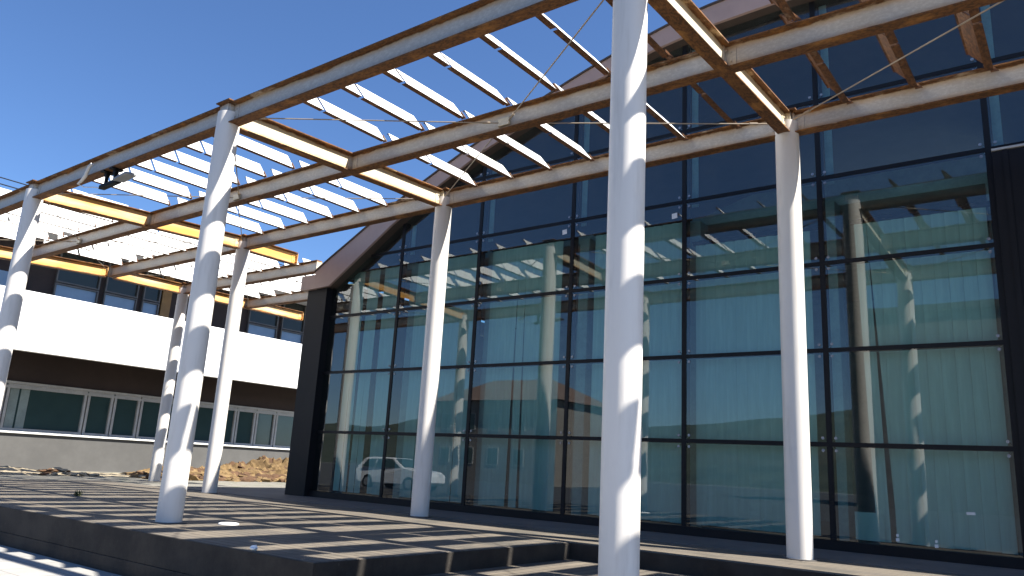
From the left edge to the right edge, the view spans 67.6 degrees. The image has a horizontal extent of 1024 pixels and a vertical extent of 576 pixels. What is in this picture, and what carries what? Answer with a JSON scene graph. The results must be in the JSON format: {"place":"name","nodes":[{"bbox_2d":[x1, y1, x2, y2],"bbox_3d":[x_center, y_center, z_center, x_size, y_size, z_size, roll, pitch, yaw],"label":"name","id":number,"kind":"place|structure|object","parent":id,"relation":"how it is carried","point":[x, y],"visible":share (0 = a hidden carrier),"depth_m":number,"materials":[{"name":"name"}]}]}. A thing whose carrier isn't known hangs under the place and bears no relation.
{"place":"outdoors","nodes":[
{"label":"outdoors","id":0,"kind":"place"},
{"bbox_2d":[0,545,121,575],"bbox_3d":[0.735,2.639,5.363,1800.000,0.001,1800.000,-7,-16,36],"label":"ground","id":1,"kind":"structure","parent":0,"point":[15,562],"depth_m":8.20,"materials":[{"name":"grey concrete"}]},
{"bbox_2d":[0,506,842,575],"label":"deck base","id":2,"kind":"object","parent":1,"relation":"on","point":[119,551],"visible":0.38,"depth_m":7.96,"materials":[{"name":"grey concrete"}]},
{"bbox_2d":[0,479,964,575],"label":"deck","id":3,"kind":"structure","parent":2,"relation":"on","point":[310,532],"depth_m":9.53,"materials":[{"name":"grey concrete"}]},
{"bbox_2d":[73,490,84,495],"bbox_3d":[-7.258,3.419,12.784,0.217,0.117,0.170,-10,-18,44],"label":"weed","id":4,"kind":"object","parent":3,"relation":"on","point":[77,494],"visible":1,"depth_m":12.75,"materials":[{"name":"green plant"}]},
{"bbox_2d":[218,522,238,524],"bbox_3d":[-3.417,2.840,9.212,0.240,0.018,0.240,-7,-16,36],"label":"deck lamp","id":5,"kind":"object","parent":3,"relation":"on","point":[227,523],"visible":1,"depth_m":9.14,"materials":[{"name":"white plastic"}]},
{"bbox_2d":[250,545,257,550],"bbox_3d":[-2.308,2.327,6.836,0.067,0.056,0.076,1,-13,9],"label":"pebble","id":6,"kind":"object","parent":3,"relation":"on","point":[254,547],"visible":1,"depth_m":6.82,"materials":[{"name":"stone"}]},
{"bbox_2d":[0,0,1023,575],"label":"pergola","id":7,"kind":"object","parent":3,"relation":"on","point":[40,210],"visible":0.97,"depth_m":9.74,"materials":[{"name":"white paint"}]},
{"bbox_2d":[77,163,98,187],"bbox_3d":[-6.807,-1.781,12.301,0.663,0.468,0.116,-4,-15,27],"label":"cable","id":8,"kind":"object","parent":7,"relation":"attached to","point":[86,173],"visible":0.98,"depth_m":12.31,"materials":[{"name":"white plastic"}]},
{"bbox_2d":[98,166,136,189],"bbox_3d":[-6.131,-1.730,11.854,0.918,0.279,0.188,-7,-16,36],"label":"floodlight","id":9,"kind":"object","parent":7,"relation":"hanging from","point":[125,176],"visible":1,"depth_m":11.87,"materials":[{"name":"black metal"}]},
{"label":"deck step base","id":10,"kind":"structure","parent":1,"relation":"on","visible":0},
{"bbox_2d":[422,559,689,575],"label":"deck step","id":11,"kind":"object","parent":10,"relation":"on","point":[568,567],"visible":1,"depth_m":8.11,"materials":[{"name":"grey concrete"}]},
{"bbox_2d":[0,471,285,487],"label":"yard","id":12,"kind":"structure","parent":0,"point":[141,481],"depth_m":20.92,"materials":[{"name":"beige concrete"}]},
{"bbox_2d":[0,466,145,477],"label":"loose spoil","id":13,"kind":"object","parent":12,"relation":"on","point":[54,471],"visible":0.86,"depth_m":21.59,"materials":[{"name":"brown soil"}]},
{"bbox_2d":[120,455,288,482],"bbox_3d":[-9.252,6.247,26.532,3.559,1.277,8.905,-7,-16,36],"label":"rubble heap","id":14,"kind":"object","parent":12,"relation":"on","point":[263,468],"visible":0.45,"depth_m":25.90,"materials":[{"name":"tan-brown rock"}]},
{"bbox_2d":[0,177,482,471],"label":"office building","id":15,"kind":"structure","parent":0,"point":[85,379],"depth_m":26.83,"materials":[{"name":"paint"}]},
{"bbox_2d":[0,383,6,415],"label":"window","id":16,"kind":"structure","parent":15,"relation":"in","point":[6,383],"depth_m":24.45,"materials":[{"name":"metal"}]},
{"bbox_2d":[0,383,87,434],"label":"window","id":17,"kind":"structure","parent":15,"relation":"in","point":[46,412],"depth_m":25.60,"materials":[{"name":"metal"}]},
{"bbox_2d":[52,282,98,303],"bbox_3d":[-15.226,1.017,26.401,0.120,2.170,1.460,-7,-16,36],"label":"window","id":18,"kind":"structure","parent":15,"relation":"in","point":[59,289],"depth_m":26.59,"materials":[{"name":"blue glass"}]},
{"bbox_2d":[54,250,103,290],"bbox_3d":[-15.132,-0.699,26.805,0.120,1.300,1.460,-7,-16,36],"label":"window","id":19,"kind":"structure","parent":15,"relation":"in","point":[92,282],"depth_m":26.76,"materials":[{"name":"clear glass"}]},
{"bbox_2d":[81,392,114,436],"bbox_3d":[-14.526,4.428,26.787,0.120,1.480,0.880,-7,-16,36],"label":"window","id":20,"kind":"structure","parent":15,"relation":"in","point":[98,410],"depth_m":26.80,"materials":[{"name":"glass"}]},
{"bbox_2d":[101,292,136,310],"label":"window","id":21,"kind":"structure","parent":15,"relation":"in","point":[112,300],"depth_m":27.79,"materials":[{"name":"blue glass"}]},
{"bbox_2d":[104,261,141,298],"bbox_3d":[-14.221,-0.370,27.990,0.120,1.300,1.200,-7,-16,36],"label":"window","id":22,"kind":"structure","parent":15,"relation":"in","point":[112,286],"depth_m":27.87,"materials":[{"name":"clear glass"}]},
{"bbox_2d":[107,395,140,437],"bbox_3d":[-13.960,4.633,27.523,0.120,1.480,0.940,-7,-16,36],"label":"window","id":23,"kind":"structure","parent":15,"relation":"in","point":[124,415],"depth_m":27.53,"materials":[{"name":"glass"}]},
{"bbox_2d":[139,300,159,315],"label":"window","id":24,"kind":"structure","parent":15,"relation":"in","point":[146,307],"depth_m":28.67,"materials":[{"name":"blue glass"}]},
{"bbox_2d":[141,270,163,302],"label":"window","id":25,"kind":"structure","parent":15,"relation":"in","point":[149,294],"depth_m":28.81,"materials":[{"name":"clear glass"}]},
{"bbox_2d":[135,397,172,439],"bbox_3d":[-13.222,4.899,28.482,0.120,1.480,1.460,-7,-16,36],"label":"window","id":26,"kind":"structure","parent":15,"relation":"in","point":[146,427],"depth_m":28.23,"materials":[{"name":"glass"}]},
{"bbox_2d":[194,404,236,444],"bbox_3d":[-12.019,5.334,30.046,0.120,1.480,2.500,-7,-16,36],"label":"window","id":27,"kind":"structure","parent":15,"relation":"in","point":[204,419],"depth_m":30.13,"materials":[{"name":"glass"}]},
{"bbox_2d":[233,408,256,445],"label":"window","id":28,"kind":"structure","parent":15,"relation":"in","point":[245,421],"depth_m":31.40,"materials":[{"name":"glass"}]},
{"bbox_2d":[246,322,277,338],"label":"window","id":29,"kind":"structure","parent":15,"relation":"in","point":[251,328],"depth_m":32.50,"materials":[{"name":"blue glass"}]},
{"bbox_2d":[247,294,279,327],"bbox_3d":[-10.594,0.940,32.703,0.120,1.300,1.460,-7,-16,36],"label":"window","id":30,"kind":"structure","parent":15,"relation":"in","point":[255,317],"depth_m":32.62,"materials":[{"name":"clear glass"}]},
{"bbox_2d":[252,410,275,446],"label":"window","id":31,"kind":"structure","parent":15,"relation":"in","point":[264,423],"depth_m":32.13,"materials":[{"name":"glass"}]},
{"bbox_2d":[272,412,293,447],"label":"window","id":32,"kind":"structure","parent":15,"relation":"in","point":[283,424],"depth_m":32.87,"materials":[{"name":"glass"}]},
{"bbox_2d":[279,329,302,343],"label":"window","id":33,"kind":"structure","parent":15,"relation":"in","point":[285,335],"depth_m":33.68,"materials":[{"name":"blue glass"}]},
{"bbox_2d":[280,303,306,332],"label":"window","id":34,"kind":"structure","parent":15,"relation":"in","point":[286,324],"depth_m":33.93,"materials":[{"name":"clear glass"}]},
{"bbox_2d":[0,0,716,322],"label":"sky","id":35,"kind":"structure","parent":0,"point":[81,81],"materials":[{"name":"blue"}]},
{"bbox_2d":[187,487,1023,575],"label":"pavement","id":36,"kind":"structure","parent":0,"point":[861,558],"depth_m":10.65,"materials":[{"name":"grey concrete"}]},
{"bbox_2d":[285,0,1023,569],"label":"glass building","id":37,"kind":"structure","parent":36,"relation":"on","point":[959,154],"depth_m":14.58,"materials":[{"name":"glass"}]},
{"bbox_2d":[333,263,399,494],"bbox_3d":[-3.142,1.916,16.621,1.570,4.923,0.080,-7,-16,36],"label":"vertical blind","id":38,"kind":"object","parent":37,"relation":"hanging from","point":[384,362],"visible":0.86,"depth_m":16.61,"materials":[{"name":"fabric"}]},
{"bbox_2d":[399,250,487,502],"bbox_3d":[-1.406,1.712,15.343,1.900,4.925,0.080,-7,-16,36],"label":"vertical blind","id":39,"kind":"object","parent":37,"relation":"hanging from","point":[458,320],"visible":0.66,"depth_m":15.30,"materials":[{"name":"fabric"}]},
{"bbox_2d":[478,235,570,510],"bbox_3d":[0.261,1.514,14.115,1.980,4.925,0.080,-7,-16,36],"label":"vertical blind","id":40,"kind":"object","parent":37,"relation":"hanging from","point":[532,267],"visible":0.97,"depth_m":14.15,"materials":[{"name":"fabric"}]},
{"bbox_2d":[588,216,692,522],"bbox_3d":[2.109,1.296,12.754,1.890,4.926,0.080,-7,-16,36],"label":"vertical blind","id":41,"kind":"object","parent":37,"relation":"hanging from","point":[661,418],"visible":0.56,"depth_m":12.62,"materials":[{"name":"fabric"}]},
{"bbox_2d":[692,224,820,535],"bbox_3d":[3.684,1.326,11.534,2.010,4.475,0.080,-7,-16,36],"label":"vertical blind","id":42,"kind":"object","parent":37,"relation":"hanging from","point":[740,486],"visible":0.81,"depth_m":11.61,"materials":[{"name":"fabric"}]},
{"bbox_2d":[849,201,1017,554],"bbox_3d":[5.526,1.111,10.190,1.950,4.475,0.101,-7,-16,36],"label":"vertical blind","id":43,"kind":"object","parent":37,"relation":"hanging from","point":[911,299],"visible":0.98,"depth_m":10.10,"materials":[{"name":"fabric"}]}
]}

